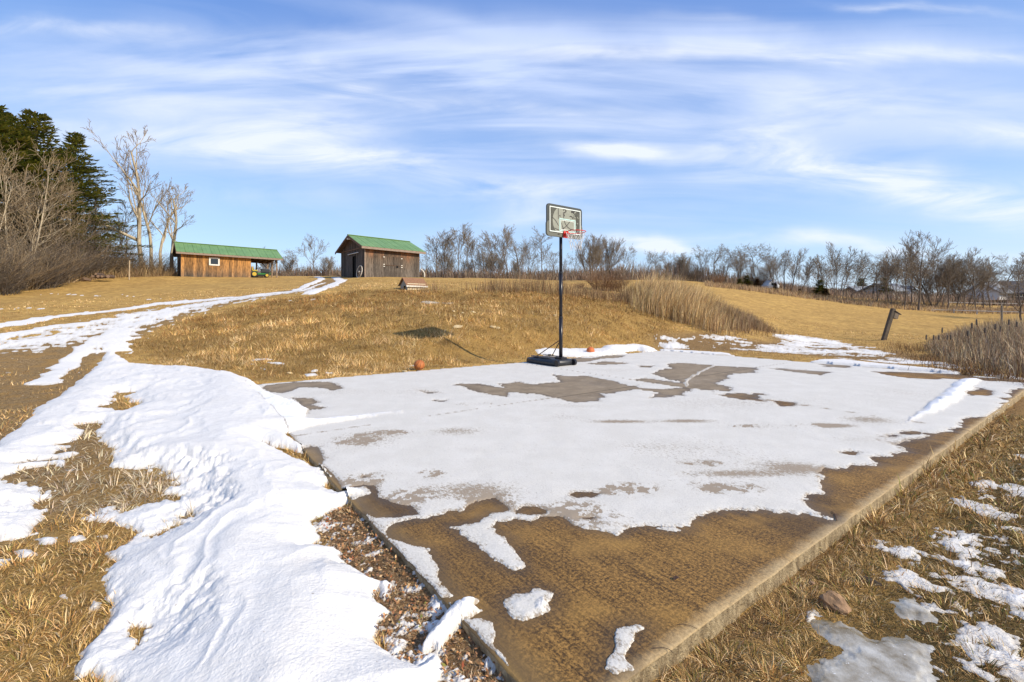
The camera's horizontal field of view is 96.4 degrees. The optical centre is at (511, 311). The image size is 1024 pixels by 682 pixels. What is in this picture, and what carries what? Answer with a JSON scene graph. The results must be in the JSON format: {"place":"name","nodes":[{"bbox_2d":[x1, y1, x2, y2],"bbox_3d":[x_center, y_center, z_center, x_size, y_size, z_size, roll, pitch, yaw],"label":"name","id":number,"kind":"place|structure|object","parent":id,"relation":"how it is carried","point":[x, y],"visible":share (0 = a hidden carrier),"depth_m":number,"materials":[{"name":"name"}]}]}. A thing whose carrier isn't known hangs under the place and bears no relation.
{"place":"outdoors","nodes":[
{"label":"outdoors","id":0,"kind":"place"},
{"bbox_2d":[0,276,1023,681],"bbox_3d":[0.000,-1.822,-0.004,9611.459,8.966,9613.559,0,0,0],"label":"ground","id":1,"kind":"structure","parent":0,"point":[834,318],"depth_m":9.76,"materials":[{"name":"brown plant"}]},
{"bbox_2d":[0,145,32,248],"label":"bare tree","id":2,"kind":"object","parent":1,"relation":"on","point":[1,189],"visible":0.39,"depth_m":32.41,"materials":[{"name":"brown plant"}]},
{"bbox_2d":[0,152,47,250],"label":"bare tree","id":3,"kind":"object","parent":1,"relation":"on","point":[9,204],"visible":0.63,"depth_m":30.49,"materials":[{"name":"brown plant"}]},
{"bbox_2d":[4,172,47,236],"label":"bare tree","id":4,"kind":"object","parent":1,"relation":"on","point":[34,198],"visible":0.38,"depth_m":32.74,"materials":[{"name":"brown plant"}]},
{"bbox_2d":[0,232,51,286],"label":"shrub","id":5,"kind":"object","parent":1,"relation":"on","point":[11,255],"visible":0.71,"depth_m":26.77,"materials":[{"name":"brown plant"}]},
{"bbox_2d":[0,248,66,295],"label":"shrub","id":6,"kind":"object","parent":1,"relation":"on","point":[10,290],"visible":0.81,"depth_m":27.27,"materials":[{"name":"brown plant"}]},
{"bbox_2d":[0,138,84,262],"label":"bare tree","id":7,"kind":"object","parent":1,"relation":"on","point":[31,211],"visible":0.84,"depth_m":30.96,"materials":[{"name":"brown plant"}]},
{"bbox_2d":[2,139,84,257],"bbox_3d":[-32.578,-6.829,31.892,4.231,10.563,4.163,0,0,40],"label":"bare tree","id":8,"kind":"object","parent":1,"relation":"on","point":[50,190],"visible":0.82,"depth_m":31.73,"materials":[{"name":"brown plant"}]},
{"bbox_2d":[0,225,91,294],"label":"shrub","id":9,"kind":"object","parent":1,"relation":"on","point":[12,273],"visible":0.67,"depth_m":27.50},
{"bbox_2d":[0,228,99,290],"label":"shrub","id":10,"kind":"object","parent":1,"relation":"on","point":[30,284],"visible":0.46,"depth_m":29.19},
{"bbox_2d":[0,104,101,256],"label":"evergreen tree","id":11,"kind":"object","parent":1,"relation":"on","point":[4,116],"visible":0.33,"depth_m":34.00,"materials":[{"name":"green plant"}]},
{"bbox_2d":[0,222,113,289],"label":"shrub","id":12,"kind":"object","parent":1,"relation":"on","point":[48,284],"visible":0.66,"depth_m":30.31,"materials":[{"name":"brown plant"}]},
{"bbox_2d":[0,196,118,273],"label":"shrub","id":13,"kind":"object","parent":1,"relation":"on","point":[55,232],"visible":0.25,"depth_m":33.64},
{"bbox_2d":[0,225,125,283],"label":"shrub","id":14,"kind":"object","parent":1,"relation":"on","point":[68,280],"visible":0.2,"depth_m":33.21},
{"bbox_2d":[36,172,91,258],"bbox_3d":[-34.257,-6.557,34.905,3.618,8.548,3.442,0,0,-45],"label":"bare tree","id":15,"kind":"object","parent":1,"relation":"on","point":[84,215],"visible":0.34,"depth_m":35.12,"materials":[{"name":"brown plant"}]},
{"bbox_2d":[0,108,139,266],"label":"evergreen tree","id":16,"kind":"object","parent":1,"relation":"on","point":[31,122],"visible":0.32,"depth_m":35.40,"materials":[{"name":"green plant"}]},
{"bbox_2d":[18,200,121,257],"bbox_3d":[-35.218,-5.692,35.915,8.338,6.497,7.577,0,0,14],"label":"shrub","id":17,"kind":"object","parent":1,"relation":"on","point":[90,231],"visible":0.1,"depth_m":36.41,"materials":[{"name":"brown plant"}]},
{"bbox_2d":[12,217,145,279],"bbox_3d":[-33.704,-4.713,34.654,7.589,4.880,8.351,0,0,1],"label":"shrub","id":18,"kind":"object","parent":1,"relation":"on","point":[97,263],"visible":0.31,"depth_m":35.06,"materials":[{"name":"brown plant"}]},
{"bbox_2d":[22,130,151,261],"bbox_3d":[-35.855,-8.733,38.377,9.486,12.367,9.469,0,0,35],"label":"evergreen tree","id":19,"kind":"object","parent":1,"relation":"on","point":[76,140],"visible":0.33,"depth_m":37.84,"materials":[{"name":"green plant"}]},
{"bbox_2d":[1,263,179,286],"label":"wood edge brush","id":20,"kind":"object","parent":1,"relation":"on","point":[134,273],"visible":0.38,"depth_m":38.25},
{"bbox_2d":[69,179,128,241],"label":"bare tree","id":21,"kind":"object","parent":1,"relation":"on","point":[103,211],"visible":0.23,"depth_m":39.64,"materials":[{"name":"brown plant"}]},
{"bbox_2d":[40,230,160,273],"bbox_3d":[-34.684,-4.752,37.652,10.025,4.258,9.711,0,0,-30],"label":"shrub","id":22,"kind":"object","parent":1,"relation":"on","point":[112,253],"visible":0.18,"depth_m":37.66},
{"bbox_2d":[71,237,146,274],"bbox_3d":[-33.946,-4.625,37.895,6.138,3.717,6.820,0,0,29],"label":"shrub","id":23,"kind":"object","parent":1,"relation":"on","point":[116,256],"visible":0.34,"depth_m":37.97,"materials":[{"name":"brown plant"}]},
{"bbox_2d":[80,119,162,267],"bbox_3d":[-33.809,-9.751,39.472,6.567,13.582,5.030,0,0,40],"label":"bare tree","id":24,"kind":"object","parent":1,"relation":"on","point":[137,212],"visible":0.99,"depth_m":40.11,"materials":[{"name":"grey plant"}]},
{"bbox_2d":[111,199,135,251],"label":"bare tree","id":25,"kind":"object","parent":1,"relation":"on","point":[119,218],"visible":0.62,"depth_m":44.28,"materials":[{"name":"brown plant"}]},
{"bbox_2d":[96,239,156,275],"bbox_3d":[-33.462,-4.462,38.768,5.279,3.134,5.809,0,0,-15],"label":"shrub","id":26,"kind":"object","parent":1,"relation":"on","point":[126,259],"visible":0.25,"depth_m":38.45,"materials":[{"name":"brown plant"}]},
{"bbox_2d":[105,218,162,256],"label":"bare tree","id":27,"kind":"object","parent":1,"relation":"on","point":[135,231],"visible":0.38,"depth_m":45.79,"materials":[{"name":"brown plant"}]},
{"bbox_2d":[115,255,160,275],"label":"shrub","id":28,"kind":"object","parent":1,"relation":"on","point":[141,265],"visible":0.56,"depth_m":38.62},
{"bbox_2d":[109,148,174,262],"bbox_3d":[-33.418,-9.262,41.925,5.055,12.126,4.033,0,0,31],"label":"bare tree","id":29,"kind":"object","parent":1,"relation":"on","point":[145,215],"visible":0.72,"depth_m":42.36,"materials":[{"name":"brown plant"}]},
{"bbox_2d":[113,250,177,275],"bbox_3d":[-31.793,-4.357,40.007,5.280,2.672,4.752,0,0,6],"label":"shrub","id":30,"kind":"object","parent":1,"relation":"on","point":[156,260],"visible":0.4,"depth_m":39.59,"materials":[{"name":"brown plant"}]},
{"bbox_2d":[135,250,180,275],"bbox_3d":[-30.219,-4.218,40.316,5.391,2.454,5.222,0,0,19],"label":"shrub","id":31,"kind":"object","parent":1,"relation":"on","point":[170,265],"visible":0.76,"depth_m":39.55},
{"bbox_2d":[126,177,194,266],"bbox_3d":[-35.928,-8.721,46.804,5.107,10.340,3.971,0,0,-19],"label":"bare tree","id":32,"kind":"object","parent":1,"relation":"on","point":[164,235],"visible":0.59,"depth_m":46.50,"materials":[{"name":"brown plant"}]},
{"bbox_2d":[141,179,194,268],"bbox_3d":[-30.977,-7.405,41.289,4.370,8.537,5.140,0,0,-31],"label":"bare tree","id":33,"kind":"object","parent":1,"relation":"on","point":[171,234],"visible":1,"depth_m":41.24,"materials":[{"name":"brown plant"}]},
{"bbox_2d":[0,276,345,384],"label":"snow on drive","id":34,"kind":"structure","parent":1,"relation":"on","point":[118,332],"depth_m":14.72,"materials":[{"name":"snow"}]},
{"bbox_2d":[173,241,282,277],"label":"open shed","id":35,"kind":"structure","parent":1,"relation":"on","point":[201,260],"depth_m":41.16,"materials":[{"name":"wood"}]},
{"bbox_2d":[0,347,503,681],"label":"snow bank","id":36,"kind":"structure","parent":1,"relation":"on","point":[242,577],"depth_m":2.41,"materials":[{"name":"snow"}]},
{"bbox_2d":[251,266,269,277],"bbox_3d":[-23.704,-3.708,43.162,1.610,0.990,0.944,0,0,-34],"label":"garden tractor","id":37,"kind":"object","parent":1,"relation":"on","point":[263,273],"visible":1,"depth_m":43.04,"materials":[{"name":"metal"}]},
{"bbox_2d":[279,255,296,275],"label":"bare tree","id":38,"kind":"object","parent":1,"relation":"on","point":[291,263],"visible":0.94,"depth_m":57.88,"materials":[{"name":"brown plant"}]},
{"bbox_2d":[296,234,328,274],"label":"bare tree","id":39,"kind":"object","parent":1,"relation":"on","point":[319,246],"visible":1,"depth_m":55.95,"materials":[{"name":"brown plant"}]},
{"bbox_2d":[319,256,336,275],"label":"bare tree","id":40,"kind":"object","parent":1,"relation":"on","point":[330,262],"visible":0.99,"depth_m":59.56,"materials":[{"name":"brown plant"}]},
{"bbox_2d":[335,234,425,277],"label":"barn","id":41,"kind":"structure","parent":1,"relation":"on","point":[377,257],"depth_m":39.80,"materials":[{"name":"wood"}]},
{"bbox_2d":[316,507,505,681],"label":"leaf litter","id":42,"kind":"object","parent":1,"relation":"on","point":[392,623],"visible":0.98,"depth_m":2.11,"materials":[{"name":"brown plant"}]},
{"bbox_2d":[398,277,427,289],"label":"dog house","id":43,"kind":"structure","parent":1,"relation":"on","point":[404,283],"depth_m":20.32,"materials":[{"name":"beige"}]},
{"bbox_2d":[422,230,455,277],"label":"bare tree","id":44,"kind":"object","parent":1,"relation":"on","point":[439,242],"visible":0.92,"depth_m":53.26,"materials":[{"name":"brown plant"}]},
{"bbox_2d":[422,230,459,277],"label":"bare tree","id":45,"kind":"object","parent":1,"relation":"on","point":[443,253],"visible":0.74,"depth_m":53.84,"materials":[{"name":"brown plant"}]},
{"bbox_2d":[433,251,457,275],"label":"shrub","id":46,"kind":"object","parent":1,"relation":"on","point":[448,261],"visible":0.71,"depth_m":66.14,"materials":[{"name":"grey plant"}]},
{"bbox_2d":[442,223,473,277],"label":"bare tree","id":47,"kind":"object","parent":1,"relation":"on","point":[459,240],"visible":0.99,"depth_m":53.04,"materials":[{"name":"brown plant"}]},
{"bbox_2d":[462,230,480,277],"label":"bare tree","id":48,"kind":"object","parent":1,"relation":"on","point":[472,251],"visible":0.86,"depth_m":53.90,"materials":[{"name":"grey plant"}]},
{"bbox_2d":[467,231,488,277],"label":"bare tree","id":49,"kind":"object","parent":1,"relation":"on","point":[483,245],"visible":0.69,"depth_m":55.84,"materials":[{"name":"grey plant"}]},
{"bbox_2d":[471,251,495,274],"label":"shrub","id":50,"kind":"object","parent":1,"relation":"on","point":[487,263],"visible":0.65,"depth_m":67.45,"materials":[{"name":"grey plant"}]},
{"bbox_2d":[475,231,509,277],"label":"bare tree","id":51,"kind":"object","parent":1,"relation":"on","point":[489,244],"visible":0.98,"depth_m":52.94,"materials":[{"name":"brown plant"}]},
{"bbox_2d":[487,252,507,275],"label":"bare tree","id":52,"kind":"object","parent":1,"relation":"on","point":[499,267],"visible":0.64,"depth_m":68.29,"materials":[{"name":"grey plant"}]},
{"bbox_2d":[486,226,517,278],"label":"bare tree","id":53,"kind":"object","parent":1,"relation":"on","point":[501,242],"visible":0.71,"depth_m":54.98,"materials":[{"name":"brown plant"}]},
{"bbox_2d":[0,280,1023,445],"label":"tussock grass","id":54,"kind":"structure","parent":1,"relation":"on","point":[325,326],"depth_m":14.61,"materials":[{"name":"plant"}]},
{"bbox_2d":[0,334,1023,681],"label":"snow patches","id":55,"kind":"object","parent":1,"relation":"on","point":[994,592],"visible":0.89,"depth_m":2.53,"materials":[{"name":"snow"}]},
{"bbox_2d":[501,224,533,277],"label":"bare tree","id":56,"kind":"object","parent":1,"relation":"on","point":[515,247],"visible":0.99,"depth_m":51.98,"materials":[{"name":"brown plant"}]},
{"bbox_2d":[531,226,557,278],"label":"bare tree","id":57,"kind":"object","parent":1,"relation":"on","point":[539,246],"visible":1,"depth_m":51.85,"materials":[{"name":"grey plant"}]},
{"bbox_2d":[575,233,607,280],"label":"bare tree","id":58,"kind":"object","parent":1,"relation":"on","point":[594,254],"visible":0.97,"depth_m":43.32,"materials":[{"name":"brown plant"}]},
{"bbox_2d":[535,344,665,357],"bbox_3d":[3.082,1.304,14.512,5.415,0.452,1.576,0,0,-34],"label":"snow heap","id":59,"kind":"object","parent":1,"relation":"on","point":[616,349],"visible":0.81,"depth_m":13.85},
{"bbox_2d":[580,264,629,290],"bbox_3d":[4.715,-1.818,24.645,2.767,1.477,3.403,0,0,-41],"label":"shrub","id":60,"kind":"object","parent":1,"relation":"on","point":[606,284],"visible":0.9,"depth_m":24.23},
{"bbox_2d":[590,236,624,281],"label":"bare tree","id":61,"kind":"object","parent":1,"relation":"on","point":[608,256],"visible":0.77,"depth_m":45.80,"materials":[{"name":"grey plant"}]},
{"bbox_2d":[612,243,638,276],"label":"bare tree","id":62,"kind":"object","parent":1,"relation":"on","point":[620,251],"visible":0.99,"depth_m":44.72,"materials":[{"name":"brown plant"}]},
{"bbox_2d":[251,258,1023,306],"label":"woods","id":63,"kind":"object","parent":1,"relation":"on","point":[573,275],"visible":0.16,"depth_m":62.57,"materials":[{"name":"plant"}]},
{"bbox_2d":[257,352,1023,681],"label":"concrete slab","id":64,"kind":"structure","parent":1,"relation":"on","point":[727,568],"depth_m":2.44,"materials":[{"name":"concrete"}]},
{"bbox_2d":[527,203,585,366],"bbox_3d":[1.089,-0.604,11.090,1.144,3.788,1.766,0,0,-36],"label":"basketball hoop","id":65,"kind":"object","parent":64,"relation":"on","point":[563,221],"visible":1,"depth_m":10.93,"materials":[{"name":"black plastic"}]},
{"bbox_2d":[246,351,1023,673],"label":"snow crust","id":66,"kind":"object","parent":64,"relation":"on","point":[636,457],"visible":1,"depth_m":4.65},
{"bbox_2d":[673,260,705,280],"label":"shrub","id":67,"kind":"object","parent":1,"relation":"on","point":[692,277],"visible":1,"depth_m":59.74,"materials":[{"name":"brown plant"}]},
{"bbox_2d":[613,267,776,334],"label":"tall grass","id":68,"kind":"structure","parent":1,"relation":"on","point":[692,307],"depth_m":20.55,"materials":[{"name":"plant"}]},
{"bbox_2d":[681,248,712,279],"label":"bare tree","id":69,"kind":"object","parent":1,"relation":"on","point":[705,259],"visible":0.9,"depth_m":61.74,"materials":[{"name":"brown plant"}]},
{"bbox_2d":[395,270,1023,384],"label":"dry weeds","id":70,"kind":"object","parent":1,"relation":"on","point":[532,286],"visible":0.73,"depth_m":19.75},
{"bbox_2d":[692,244,730,277],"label":"bare tree","id":71,"kind":"object","parent":1,"relation":"on","point":[719,255],"visible":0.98,"depth_m":60.42,"materials":[{"name":"brown plant"}]},
{"bbox_2d":[701,245,746,279],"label":"bare tree","id":72,"kind":"object","parent":1,"relation":"on","point":[733,257],"visible":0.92,"depth_m":60.17,"materials":[{"name":"brown plant"}]},
{"bbox_2d":[727,247,753,277],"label":"bare tree","id":73,"kind":"object","parent":1,"relation":"on","point":[737,269],"visible":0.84,"depth_m":60.06,"materials":[{"name":"brown plant"}]},
{"bbox_2d":[716,242,778,279],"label":"bare tree","id":74,"kind":"object","parent":1,"relation":"on","point":[761,256],"visible":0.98,"depth_m":57.67,"materials":[{"name":"brown plant"}]},
{"bbox_2d":[743,262,787,284],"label":"shrub","id":75,"kind":"object","parent":1,"relation":"on","point":[761,280],"visible":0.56,"depth_m":59.81,"materials":[{"name":"brown plant"}]},
{"bbox_2d":[746,250,786,283],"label":"bare tree","id":76,"kind":"object","parent":1,"relation":"on","point":[767,265],"visible":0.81,"depth_m":58.03,"materials":[{"name":"brown plant"}]},
{"bbox_2d":[776,249,791,288],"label":"bare tree","id":77,"kind":"object","parent":1,"relation":"on","point":[783,262],"visible":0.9,"depth_m":58.05,"materials":[{"name":"brown plant"}]},
{"bbox_2d":[785,248,809,289],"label":"bare tree","id":78,"kind":"object","parent":1,"relation":"on","point":[798,261],"visible":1,"depth_m":56.84,"materials":[{"name":"brown plant"}]},
{"bbox_2d":[811,279,829,294],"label":"cedar","id":79,"kind":"object","parent":1,"relation":"on","point":[818,288],"visible":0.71,"depth_m":54.76,"materials":[{"name":"green plant"}]},
{"bbox_2d":[818,591,851,614],"bbox_3d":[1.514,1.365,2.144,0.133,0.090,0.093,12,27,34],"label":"rock","id":80,"kind":"object","parent":1,"relation":"on","point":[833,600],"visible":0.93,"depth_m":2.13,"materials":[{"name":"stone"}]},
{"bbox_2d":[823,242,846,296],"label":"bare tree","id":81,"kind":"object","parent":1,"relation":"on","point":[832,257],"visible":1,"depth_m":53.79,"materials":[{"name":"brown plant"}]},
{"bbox_2d":[839,245,858,297],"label":"bare tree","id":82,"kind":"object","parent":1,"relation":"on","point":[848,269],"visible":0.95,"depth_m":53.71,"materials":[{"name":"brown plant"}]},
{"bbox_2d":[850,251,868,297],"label":"bare tree","id":83,"kind":"object","parent":1,"relation":"on","point":[858,273],"visible":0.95,"depth_m":53.67,"materials":[{"name":"brown plant"}]},
{"bbox_2d":[825,257,895,288],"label":"bare tree","id":84,"kind":"object","parent":1,"relation":"on","point":[868,272],"visible":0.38,"depth_m":71.80,"materials":[{"name":"brown plant"}]},
{"bbox_2d":[704,280,1023,313],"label":"field edge brush","id":85,"kind":"object","parent":1,"relation":"on","point":[870,302],"visible":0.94,"depth_m":49.45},
{"bbox_2d":[853,254,891,300],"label":"bare tree","id":86,"kind":"object","parent":1,"relation":"on","point":[873,263],"visible":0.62,"depth_m":52.64,"materials":[{"name":"brown plant"}]},
{"bbox_2d":[807,597,939,681],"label":"snow patch","id":87,"kind":"object","parent":1,"relation":"on","point":[861,658],"visible":1,"depth_m":1.83,"materials":[{"name":"snow"}]},
{"bbox_2d":[870,256,892,303],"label":"bare tree","id":88,"kind":"object","parent":1,"relation":"on","point":[885,273],"visible":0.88,"depth_m":49.92,"materials":[{"name":"brown plant"}]},
{"bbox_2d":[837,252,930,292],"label":"bare tree","id":89,"kind":"object","parent":1,"relation":"on","point":[877,258],"visible":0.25,"depth_m":66.87,"materials":[{"name":"brown plant"}]},
{"bbox_2d":[858,283,915,298],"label":"house","id":90,"kind":"structure","parent":1,"relation":"on","point":[869,289],"depth_m":72.49,"materials":[{"name":"white"}]},
{"bbox_2d":[877,254,902,303],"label":"bare tree","id":91,"kind":"object","parent":1,"relation":"on","point":[892,274],"visible":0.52,"depth_m":50.07,"materials":[{"name":"brown plant"}]},
{"bbox_2d":[881,308,901,339],"bbox_3d":[17.383,0.692,21.001,0.435,1.620,0.220,17,0,0],"label":"leaning post","id":92,"kind":"object","parent":1,"relation":"on","point":[893,314],"visible":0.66,"depth_m":20.93,"materials":[{"name":"brown wood"}]},
{"bbox_2d":[887,236,918,305],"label":"bare tree","id":93,"kind":"object","parent":1,"relation":"on","point":[905,256],"visible":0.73,"depth_m":47.92,"materials":[{"name":"brown plant"}]},
{"bbox_2d":[886,258,943,305],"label":"bare tree","id":94,"kind":"object","parent":1,"relation":"on","point":[917,282],"visible":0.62,"depth_m":49.98,"materials":[{"name":"brown plant"}]},
{"bbox_2d":[880,229,954,309],"bbox_3d":[40.506,-4.252,45.828,4.046,8.530,6.848,0,0,-23],"label":"bare tree","id":95,"kind":"object","parent":1,"relation":"on","point":[917,247],"visible":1,"depth_m":45.95,"materials":[{"name":"brown plant"}]},
{"bbox_2d":[902,253,966,307],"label":"bare tree","id":96,"kind":"object","parent":1,"relation":"on","point":[929,285],"visible":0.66,"depth_m":49.80,"materials":[{"name":"brown plant"}]},
{"bbox_2d":[936,253,962,307],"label":"bare tree","id":97,"kind":"object","parent":1,"relation":"on","point":[950,272],"visible":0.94,"depth_m":48.00,"materials":[{"name":"brown plant"}]},
{"bbox_2d":[951,246,982,308],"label":"bare tree","id":98,"kind":"object","parent":1,"relation":"on","point":[969,257],"visible":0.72,"depth_m":48.89,"materials":[{"name":"brown plant"}]},
{"bbox_2d":[944,259,999,307],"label":"bare tree","id":99,"kind":"object","parent":1,"relation":"on","point":[976,273],"visible":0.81,"depth_m":48.24,"materials":[{"name":"brown plant"}]},
{"bbox_2d":[922,315,1023,375],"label":"cattail stand","id":100,"kind":"object","parent":1,"relation":"on","point":[1009,350],"visible":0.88,"depth_m":13.24,"materials":[{"name":"plant"}]},
{"bbox_2d":[935,256,1013,307],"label":"bare tree","id":101,"kind":"object","parent":1,"relation":"on","point":[983,284],"visible":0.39,"depth_m":49.24,"materials":[{"name":"brown plant"}]},
{"bbox_2d":[946,270,1014,307],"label":"bare tree","id":102,"kind":"object","parent":1,"relation":"on","point":[1002,277],"visible":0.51,"depth_m":51.20,"materials":[{"name":"brown plant"}]},
{"bbox_2d":[965,282,1012,300],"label":"house","id":103,"kind":"structure","parent":1,"relation":"on","point":[996,295],"depth_m":64.81,"materials":[{"name":"white"}]},
{"bbox_2d":[983,260,1023,319],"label":"bare tree","id":104,"kind":"object","parent":1,"relation":"on","point":[1011,296],"visible":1,"depth_m":38.17,"materials":[{"name":"brown plant"}]},
{"bbox_2d":[984,281,1023,302],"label":"house","id":105,"kind":"structure","parent":1,"relation":"on","point":[1020,287],"depth_m":64.56,"materials":[{"name":"grey"}]},
{"bbox_2d":[1008,252,1023,304],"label":"bare tree","id":106,"kind":"object","parent":1,"relation":"on","point":[1016,269],"visible":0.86,"depth_m":63.27,"materials":[{"name":"brown plant"}]},
{"bbox_2d":[0,0,1023,293],"label":"sky","id":107,"kind":"structure","parent":0,"point":[679,126],"materials":[{"name":"blue"}]},
{"bbox_2d":[601,272,630,291],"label":"shrub","id":108,"kind":"object","parent":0,"point":[621,283],"visible":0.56,"depth_m":24.83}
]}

